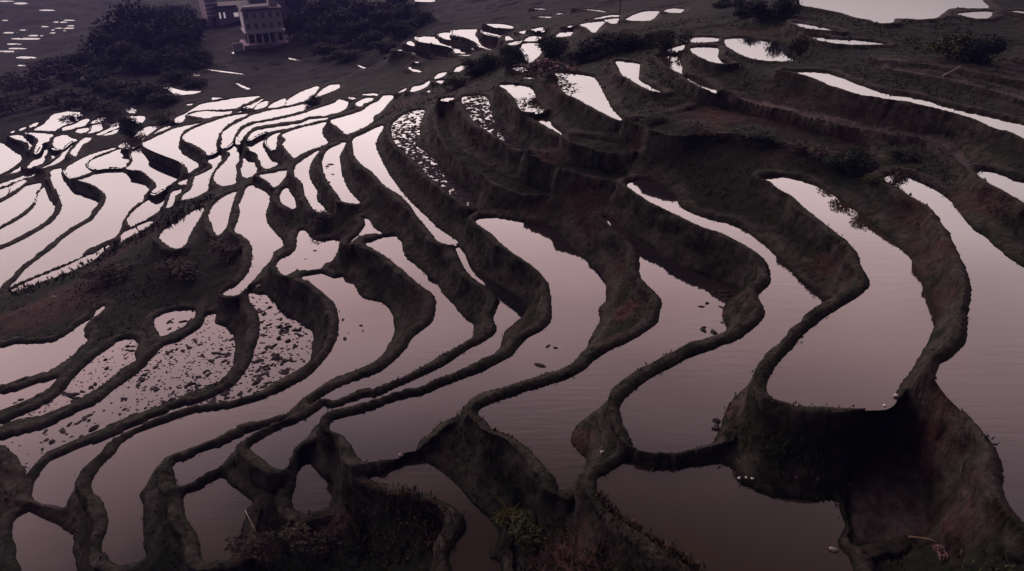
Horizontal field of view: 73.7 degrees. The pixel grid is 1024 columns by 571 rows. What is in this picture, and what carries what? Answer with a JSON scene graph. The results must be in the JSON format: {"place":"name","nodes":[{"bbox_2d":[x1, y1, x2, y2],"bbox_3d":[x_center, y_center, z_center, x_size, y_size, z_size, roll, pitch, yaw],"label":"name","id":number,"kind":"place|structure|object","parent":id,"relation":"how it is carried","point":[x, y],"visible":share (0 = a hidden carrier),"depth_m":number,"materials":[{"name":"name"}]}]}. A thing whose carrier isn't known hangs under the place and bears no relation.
{"place":"outdoors","nodes":[
{"label":"outdoors","id":0,"kind":"place"},
{"bbox_2d":[0,143,21,173],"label":"paddy water","id":1,"kind":"structure","parent":0,"point":[9,158],"depth_m":102.65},
{"bbox_2d":[0,183,41,225],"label":"paddy water","id":2,"kind":"structure","parent":0,"point":[18,203],"depth_m":84.94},
{"bbox_2d":[0,188,54,244],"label":"paddy water","id":3,"kind":"structure","parent":0,"point":[40,212],"depth_m":79.60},
{"bbox_2d":[0,379,55,409],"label":"paddy water","id":4,"kind":"structure","parent":0,"point":[8,399],"depth_m":42.95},
{"bbox_2d":[12,512,76,570],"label":"paddy water","id":5,"kind":"structure","parent":0,"point":[42,544],"depth_m":30.30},
{"bbox_2d":[0,168,98,287],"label":"paddy water","id":6,"kind":"structure","parent":0,"point":[77,207],"depth_m":76.44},
{"bbox_2d":[0,306,104,383],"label":"paddy water","id":7,"kind":"structure","parent":0,"point":[18,361],"depth_m":47.44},
{"bbox_2d":[34,111,81,130],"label":"paddy water","id":8,"kind":"structure","parent":0,"point":[55,121],"depth_m":113.69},
{"bbox_2d":[12,245,108,290],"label":"paddy water","id":9,"kind":"structure","parent":0,"point":[55,273],"depth_m":66.57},
{"bbox_2d":[0,339,137,425],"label":"paddy water","id":10,"kind":"structure","parent":0,"point":[60,400],"depth_m":43.80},
{"bbox_2d":[10,171,148,286],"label":"paddy water","id":11,"kind":"structure","parent":0,"point":[124,193],"depth_m":75.25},
{"bbox_2d":[63,148,115,178],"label":"paddy water","id":12,"kind":"structure","parent":0,"point":[78,168],"depth_m":89.40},
{"bbox_2d":[87,149,128,169],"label":"paddy water","id":13,"kind":"structure","parent":0,"point":[117,158],"depth_m":90.72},
{"bbox_2d":[0,314,234,473],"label":"paddy water","id":14,"kind":"structure","parent":0,"point":[31,446],"depth_m":41.20,"materials":[{"name":"liquid"}]},
{"bbox_2d":[11,315,232,467],"bbox_3d":[-21.758,6.214,41.284,6.200,0.047,14.993,14,34,22],"label":"stubble","id":15,"kind":"object","parent":14,"relation":"on","point":[42,449],"visible":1,"depth_m":42.58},
{"bbox_2d":[127,195,165,226],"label":"paddy water","id":16,"kind":"structure","parent":0,"point":[146,210],"depth_m":77.23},
{"bbox_2d":[126,147,179,194],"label":"paddy water","id":17,"kind":"structure","parent":0,"point":[163,177],"depth_m":86.34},
{"bbox_2d":[143,123,198,172],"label":"paddy water","id":18,"kind":"structure","parent":0,"point":[166,144],"depth_m":90.20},
{"bbox_2d":[32,292,313,506],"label":"paddy water","id":19,"kind":"structure","parent":0,"point":[54,483],"depth_m":39.73,"materials":[{"name":"liquid"}]},
{"bbox_2d":[200,296,312,403],"bbox_3d":[-15.307,3.640,43.236,5.464,0.050,11.754,-3,31,-4],"label":"stubble","id":20,"kind":"object","parent":19,"relation":"on","point":[248,391],"visible":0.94,"depth_m":42.12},
{"bbox_2d":[154,310,194,335],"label":"paddy water","id":21,"kind":"structure","parent":0,"point":[161,325],"depth_m":49.20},
{"bbox_2d":[159,207,203,248],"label":"paddy water","id":22,"kind":"structure","parent":0,"point":[176,234],"depth_m":59.87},
{"bbox_2d":[181,153,221,199],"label":"paddy water","id":23,"kind":"structure","parent":0,"point":[200,184],"depth_m":78.03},
{"bbox_2d":[183,114,246,154],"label":"paddy water","id":24,"kind":"structure","parent":0,"point":[204,137],"depth_m":91.26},
{"bbox_2d":[173,429,259,485],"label":"paddy water","id":25,"kind":"structure","parent":0,"point":[198,465],"depth_m":29.43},
{"bbox_2d":[174,96,258,122],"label":"paddy water","id":26,"kind":"structure","parent":0,"point":[232,103],"depth_m":107.72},
{"bbox_2d":[183,478,252,561],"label":"paddy water","id":27,"kind":"structure","parent":0,"point":[215,513],"depth_m":27.12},
{"bbox_2d":[208,192,236,234],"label":"paddy water","id":28,"kind":"structure","parent":0,"point":[219,212],"depth_m":61.23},
{"bbox_2d":[214,145,241,185],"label":"paddy water","id":29,"kind":"structure","parent":0,"point":[225,173],"depth_m":78.78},
{"bbox_2d":[91,273,394,565],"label":"paddy water","id":30,"kind":"structure","parent":0,"point":[122,476],"depth_m":34.43,"materials":[{"name":"liquid"}]},
{"bbox_2d":[223,185,282,295],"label":"paddy water","id":31,"kind":"structure","parent":0,"point":[257,232],"depth_m":56.19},
{"bbox_2d":[247,137,276,168],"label":"paddy water","id":32,"kind":"structure","parent":0,"point":[264,158],"depth_m":80.16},
{"bbox_2d":[221,104,309,148],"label":"paddy water","id":33,"kind":"structure","parent":0,"point":[228,134],"depth_m":95.36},
{"bbox_2d":[235,99,347,143],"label":"paddy water","id":34,"kind":"structure","parent":0,"point":[339,105],"depth_m":93.90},
{"bbox_2d":[282,122,327,157],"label":"paddy water","id":35,"kind":"structure","parent":0,"point":[297,142],"depth_m":79.89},
{"bbox_2d":[276,230,339,274],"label":"paddy water","id":36,"kind":"structure","parent":0,"point":[323,254],"depth_m":49.86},
{"bbox_2d":[294,151,330,213],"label":"paddy water","id":37,"kind":"structure","parent":0,"point":[301,171],"depth_m":60.61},
{"bbox_2d":[292,461,333,514],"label":"paddy water","id":38,"kind":"structure","parent":0,"point":[312,493],"depth_m":27.53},
{"bbox_2d":[322,142,359,203],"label":"paddy water","id":39,"kind":"structure","parent":0,"point":[336,179],"depth_m":59.29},
{"bbox_2d":[331,95,392,133],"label":"paddy water","id":40,"kind":"structure","parent":0,"point":[352,123],"depth_m":82.53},
{"bbox_2d":[250,247,526,469],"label":"paddy water","id":41,"kind":"structure","parent":0,"point":[274,449],"depth_m":33.28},
{"bbox_2d":[317,236,473,399],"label":"paddy water","id":42,"kind":"structure","parent":0,"point":[449,327],"depth_m":38.42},
{"bbox_2d":[352,126,457,245],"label":"paddy water","id":43,"kind":"structure","parent":0,"point":[366,154],"depth_m":56.89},
{"bbox_2d":[391,110,475,204],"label":"paddy water","id":44,"kind":"structure","parent":0,"point":[418,117],"depth_m":60.15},
{"bbox_2d":[391,110,475,205],"bbox_3d":[-7.313,-11.021,56.154,4.373,0.105,23.468,-8,32,-14],"label":"stubble","id":45,"kind":"object","parent":44,"relation":"on","point":[459,193],"visible":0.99,"depth_m":54.24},
{"bbox_2d":[369,462,500,570],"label":"paddy water","id":46,"kind":"structure","parent":0,"point":[476,542],"depth_m":24.45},
{"bbox_2d":[329,217,606,462],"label":"paddy water","id":47,"kind":"structure","parent":0,"point":[577,288],"depth_m":31.91,"materials":[{"name":"liquid"}]},
{"bbox_2d":[450,29,496,49],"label":"paddy water","id":48,"kind":"structure","parent":0,"point":[468,33],"depth_m":108.70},
{"bbox_2d":[462,95,512,143],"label":"paddy water","id":49,"kind":"structure","parent":0,"point":[477,103],"depth_m":57.91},
{"bbox_2d":[463,95,523,148],"bbox_3d":[-1.961,-13.340,55.356,2.845,0.105,15.536,-8,32,-12],"label":"stubble","id":50,"kind":"object","parent":49,"relation":"on","point":[493,125],"visible":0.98,"depth_m":55.54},
{"bbox_2d":[0,0,1023,570],"bbox_3d":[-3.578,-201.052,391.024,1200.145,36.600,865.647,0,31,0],"label":"terrain","id":51,"kind":"structure","parent":0,"point":[894,488],"depth_m":40.51,"materials":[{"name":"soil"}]},
{"bbox_2d":[0,91,36,115],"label":"bush","id":52,"kind":"object","parent":51,"relation":"on","point":[6,100],"visible":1,"depth_m":127.27,"materials":[{"name":"green plant"}]},
{"bbox_2d":[0,71,61,93],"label":"bush","id":53,"kind":"object","parent":51,"relation":"on","point":[32,83],"visible":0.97,"depth_m":144.94,"materials":[{"name":"green plant"}]},
{"bbox_2d":[23,61,79,81],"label":"bush","id":54,"kind":"object","parent":51,"relation":"on","point":[47,70],"visible":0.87,"depth_m":150.90,"materials":[{"name":"green plant"}]},
{"bbox_2d":[31,87,89,107],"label":"bush","id":55,"kind":"object","parent":51,"relation":"on","point":[55,99],"visible":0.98,"depth_m":125.36,"materials":[{"name":"green plant"}]},
{"bbox_2d":[48,49,97,71],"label":"tree","id":56,"kind":"object","parent":51,"relation":"on","point":[80,59],"visible":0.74,"depth_m":160.23,"materials":[{"name":"green plant"}]},
{"bbox_2d":[55,94,102,110],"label":"bush","id":57,"kind":"object","parent":51,"relation":"on","point":[69,104],"visible":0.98,"depth_m":117.77,"materials":[{"name":"green plant"}]},
{"bbox_2d":[66,65,118,90],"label":"tree","id":58,"kind":"object","parent":51,"relation":"on","point":[93,75],"visible":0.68,"depth_m":138.19,"materials":[{"name":"green plant"}]},
{"bbox_2d":[70,55,124,74],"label":"tree","id":59,"kind":"object","parent":51,"relation":"on","point":[106,61],"visible":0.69,"depth_m":151.73,"materials":[{"name":"green plant"}]},
{"bbox_2d":[76,29,132,57],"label":"tree","id":60,"kind":"object","parent":51,"relation":"on","point":[104,40],"visible":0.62,"depth_m":171.47,"materials":[{"name":"green plant"}]},
{"bbox_2d":[77,260,133,284],"bbox_3d":[-33.260,-1.091,56.818,5.487,1.288,3.581,4,31,7],"label":"bush","id":61,"kind":"object","parent":51,"relation":"on","point":[109,270],"visible":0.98,"depth_m":56.38,"materials":[{"name":"green plant"}]},
{"bbox_2d":[6,192,217,296],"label":"reeds","id":62,"kind":"object","parent":51,"relation":"on","point":[166,219],"visible":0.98,"depth_m":65.77,"materials":[{"name":"green plant"}]},
{"bbox_2d":[87,11,137,53],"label":"tree","id":63,"kind":"object","parent":51,"relation":"on","point":[105,27],"visible":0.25,"depth_m":182.04,"materials":[{"name":"green plant"}]},
{"bbox_2d":[102,39,140,69],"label":"tree","id":64,"kind":"object","parent":51,"relation":"on","point":[118,50],"visible":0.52,"depth_m":154.12,"materials":[{"name":"green plant"}]},
{"bbox_2d":[102,78,143,101],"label":"tree","id":65,"kind":"object","parent":51,"relation":"on","point":[114,90],"visible":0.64,"depth_m":124.29,"materials":[{"name":"green plant"}]},
{"bbox_2d":[116,114,143,136],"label":"bush","id":66,"kind":"object","parent":51,"relation":"on","point":[128,122],"visible":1,"depth_m":96.98,"materials":[{"name":"green plant"}]},
{"bbox_2d":[101,0,164,30],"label":"tree","id":67,"kind":"object","parent":51,"relation":"on","point":[140,14],"visible":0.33,"depth_m":186.24,"materials":[{"name":"green plant"}]},
{"bbox_2d":[117,81,157,105],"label":"tree","id":68,"kind":"object","parent":51,"relation":"on","point":[138,97],"visible":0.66,"depth_m":118.51,"materials":[{"name":"green plant"}]},
{"bbox_2d":[119,20,164,51],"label":"tree","id":69,"kind":"object","parent":51,"relation":"on","point":[137,28],"visible":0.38,"depth_m":175.84,"materials":[{"name":"green plant"}]},
{"bbox_2d":[139,45,174,73],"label":"tree","id":70,"kind":"object","parent":51,"relation":"on","point":[154,62],"visible":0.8,"depth_m":147.30,"materials":[{"name":"green plant"}]},
{"bbox_2d":[145,91,180,105],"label":"tree","id":71,"kind":"object","parent":51,"relation":"on","point":[163,97],"visible":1,"depth_m":113.81,"materials":[{"name":"green plant"}]},
{"bbox_2d":[134,10,197,52],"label":"tree","id":72,"kind":"object","parent":51,"relation":"on","point":[173,16],"visible":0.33,"depth_m":173.04,"materials":[{"name":"green plant"}]},
{"bbox_2d":[155,68,193,84],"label":"tree","id":73,"kind":"object","parent":51,"relation":"on","point":[173,77],"visible":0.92,"depth_m":129.58,"materials":[{"name":"green plant"}]},
{"bbox_2d":[150,18,202,53],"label":"tree","id":74,"kind":"object","parent":51,"relation":"on","point":[184,34],"visible":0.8,"depth_m":168.51,"materials":[{"name":"green plant"}]},
{"bbox_2d":[155,256,199,280],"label":"bush","id":75,"kind":"object","parent":51,"relation":"on","point":[176,269],"visible":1,"depth_m":53.78,"materials":[{"name":"green plant"}]},
{"bbox_2d":[160,52,201,75],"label":"tree","id":76,"kind":"object","parent":51,"relation":"on","point":[178,61],"visible":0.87,"depth_m":143.11,"materials":[{"name":"green plant"}]},
{"bbox_2d":[169,43,214,68],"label":"tree","id":77,"kind":"object","parent":51,"relation":"on","point":[195,55],"visible":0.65,"depth_m":148.43,"materials":[{"name":"green plant"}]},
{"bbox_2d":[198,0,218,26],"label":"house","id":78,"kind":"structure","parent":51,"relation":"on","point":[208,11],"depth_m":214.05,"materials":[{"name":"paint"}]},
{"bbox_2d":[203,238,241,264],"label":"bush","id":79,"kind":"object","parent":51,"relation":"on","point":[227,252],"visible":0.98,"depth_m":53.63,"materials":[{"name":"green plant"}]},
{"bbox_2d":[214,0,249,25],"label":"house","id":80,"kind":"structure","parent":51,"relation":"on","point":[227,12],"depth_m":215.46,"materials":[{"name":"grey"}]},
{"bbox_2d":[223,529,277,564],"bbox_3d":[-9.661,9.702,25.249,2.115,0.654,1.380,-3,31,-6],"label":"bush","id":81,"kind":"object","parent":51,"relation":"on","point":[238,543],"visible":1,"depth_m":25.23,"materials":[{"name":"green plant"}]},
{"bbox_2d":[232,0,288,51],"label":"house","id":82,"kind":"structure","parent":51,"relation":"on","point":[262,26],"depth_m":169.15,"materials":[{"name":"paint"}]},
{"bbox_2d":[282,11,307,36],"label":"tree","id":83,"kind":"object","parent":51,"relation":"on","point":[293,24],"visible":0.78,"depth_m":177.10,"materials":[{"name":"green plant"}]},
{"bbox_2d":[277,522,342,559],"bbox_3d":[-7.545,9.401,25.330,2.627,0.719,1.630,10,33,17],"label":"bush","id":84,"kind":"object","parent":51,"relation":"on","point":[315,551],"visible":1,"depth_m":25.18,"materials":[{"name":"green plant"}]},
{"bbox_2d":[341,0,385,24],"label":"tree","id":85,"kind":"object","parent":51,"relation":"on","point":[363,9],"visible":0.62,"depth_m":173.31,"materials":[{"name":"green plant"}]},
{"bbox_2d":[353,30,384,50],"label":"tree","id":86,"kind":"object","parent":51,"relation":"on","point":[364,41],"visible":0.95,"depth_m":139.69,"materials":[{"name":"green plant"}]},
{"bbox_2d":[381,19,414,38],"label":"tree","id":87,"kind":"object","parent":51,"relation":"on","point":[398,28],"visible":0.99,"depth_m":138.94,"materials":[{"name":"green plant"}]},
{"bbox_2d":[337,481,468,570],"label":"dry grass","id":88,"kind":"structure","parent":51,"relation":"on","point":[430,545],"depth_m":24.48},
{"bbox_2d":[408,10,438,28],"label":"tree","id":89,"kind":"object","parent":51,"relation":"on","point":[420,21],"visible":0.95,"depth_m":145.80,"materials":[{"name":"green plant"}]},
{"bbox_2d":[497,44,529,69],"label":"bush","id":90,"kind":"object","parent":51,"relation":"on","point":[514,56],"visible":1,"depth_m":68.07,"materials":[{"name":"green plant"}]},
{"bbox_2d":[507,508,546,551],"bbox_3d":[0.719,8.075,22.530,1.907,0.646,1.663,2,31,4],"label":"bush","id":91,"kind":"object","parent":51,"relation":"on","point":[529,537],"visible":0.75,"depth_m":22.34,"materials":[{"name":"green plant"}]},
{"bbox_2d":[512,57,580,77],"bbox_3d":[2.720,-18.204,57.117,5.678,1.328,4.965,-4,31,-7],"label":"bush","id":92,"kind":"object","parent":51,"relation":"on","point":[542,65],"visible":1,"depth_m":56.78,"materials":[{"name":"green plant"}]},
{"bbox_2d":[535,33,569,59],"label":"bush","id":93,"kind":"object","parent":51,"relation":"on","point":[553,50],"visible":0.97,"depth_m":71.51,"materials":[{"name":"green plant"}]},
{"bbox_2d":[559,39,607,63],"bbox_3d":[6.849,-22.237,65.001,4.602,2.150,4.291,6,32,10],"label":"bush","id":94,"kind":"object","parent":51,"relation":"on","point":[584,51],"visible":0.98,"depth_m":64.37,"materials":[{"name":"green plant"}]},
{"bbox_2d":[586,30,627,52],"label":"bush","id":95,"kind":"object","parent":51,"relation":"on","point":[602,37],"visible":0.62,"depth_m":66.02,"materials":[{"name":"green plant"}]},
{"bbox_2d":[607,31,643,48],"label":"bush","id":96,"kind":"object","parent":51,"relation":"on","point":[632,40],"visible":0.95,"depth_m":64.68,"materials":[{"name":"green plant"}]},
{"bbox_2d":[650,26,693,48],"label":"bush","id":97,"kind":"object","parent":51,"relation":"on","point":[668,38],"visible":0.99,"depth_m":59.29,"materials":[{"name":"green plant"}]},
{"bbox_2d":[730,123,778,140],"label":"bush","id":98,"kind":"object","parent":51,"relation":"on","point":[752,131],"visible":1,"depth_m":41.88,"materials":[{"name":"green plant"}]},
{"bbox_2d":[741,0,775,23],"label":"tree","id":99,"kind":"object","parent":51,"relation":"on","point":[757,10],"visible":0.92,"depth_m":66.40,"materials":[{"name":"green plant"}]},
{"bbox_2d":[767,0,801,21],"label":"tree","id":100,"kind":"object","parent":51,"relation":"on","point":[779,8],"visible":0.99,"depth_m":64.58,"materials":[{"name":"green plant"}]},
{"bbox_2d":[787,35,809,59],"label":"bush","id":101,"kind":"object","parent":51,"relation":"on","point":[801,44],"visible":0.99,"depth_m":53.50,"materials":[{"name":"green plant"}]},
{"bbox_2d":[783,138,836,159],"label":"bush","id":102,"kind":"object","parent":51,"relation":"on","point":[817,150],"visible":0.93,"depth_m":39.95,"materials":[{"name":"green plant"}]},
{"bbox_2d":[839,148,879,175],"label":"bush","id":103,"kind":"object","parent":51,"relation":"on","point":[861,162],"visible":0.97,"depth_m":36.73,"materials":[{"name":"green plant"}]},
{"bbox_2d":[880,145,922,162],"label":"bush","id":104,"kind":"object","parent":51,"relation":"on","point":[905,154],"visible":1,"depth_m":37.73,"materials":[{"name":"green plant"}]},
{"bbox_2d":[924,31,974,60],"bbox_3d":[31.689,-17.245,49.413,3.308,2.279,4.629,15,34,24],"label":"bush","id":105,"kind":"object","parent":51,"relation":"on","point":[950,46],"visible":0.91,"depth_m":48.94,"materials":[{"name":"green plant"}]},
{"bbox_2d":[953,34,1011,64],"bbox_3d":[33.584,-17.017,49.112,4.014,2.218,3.338,-6,32,-10],"label":"bush","id":106,"kind":"object","parent":51,"relation":"on","point":[983,47],"visible":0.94,"depth_m":48.47,"materials":[{"name":"green plant"}]},
{"bbox_2d":[500,84,543,113],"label":"paddy water","id":107,"kind":"structure","parent":0,"point":[520,94],"depth_m":54.84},
{"bbox_2d":[555,72,621,119],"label":"paddy water","id":108,"kind":"structure","parent":0,"point":[587,89],"depth_m":53.66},
{"bbox_2d":[478,217,736,490],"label":"paddy water","id":109,"kind":"structure","parent":0,"point":[541,422],"depth_m":28.14,"materials":[{"name":"liquid"}]},
{"bbox_2d":[616,61,659,91],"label":"paddy water","id":110,"kind":"structure","parent":0,"point":[630,70],"depth_m":55.62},
{"bbox_2d":[589,485,705,570],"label":"dry grass","id":111,"kind":"structure","parent":0,"point":[669,548],"depth_m":19.45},
{"bbox_2d":[690,46,723,62],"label":"paddy water","id":112,"kind":"structure","parent":0,"point":[707,53],"depth_m":55.58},
{"bbox_2d":[620,180,826,452],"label":"paddy water","id":113,"kind":"structure","parent":0,"point":[679,407],"depth_m":25.58,"materials":[{"name":"liquid"}]},
{"bbox_2d":[597,461,852,570],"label":"paddy water","id":114,"kind":"structure","parent":0,"point":[715,517],"depth_m":20.15,"materials":[{"name":"liquid"}]},
{"bbox_2d":[724,38,795,60],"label":"paddy water","id":115,"kind":"structure","parent":0,"point":[761,50],"depth_m":57.15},
{"bbox_2d":[762,177,936,409],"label":"paddy water","id":116,"kind":"structure","parent":0,"point":[865,348],"depth_m":25.20,"materials":[{"name":"liquid"}]},
{"bbox_2d":[799,0,988,22],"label":"paddy water","id":117,"kind":"structure","parent":0,"point":[884,11],"depth_m":66.28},
{"bbox_2d":[789,71,1023,137],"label":"paddy water","id":118,"kind":"structure","parent":0,"point":[1016,128],"depth_m":42.82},
{"bbox_2d":[884,174,1023,521],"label":"paddy water","id":119,"kind":"structure","parent":0,"point":[979,380],"depth_m":22.46,"materials":[{"name":"liquid"}]},
{"bbox_2d":[977,170,1023,201],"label":"paddy water","id":120,"kind":"structure","parent":0,"point":[1011,186],"depth_m":32.67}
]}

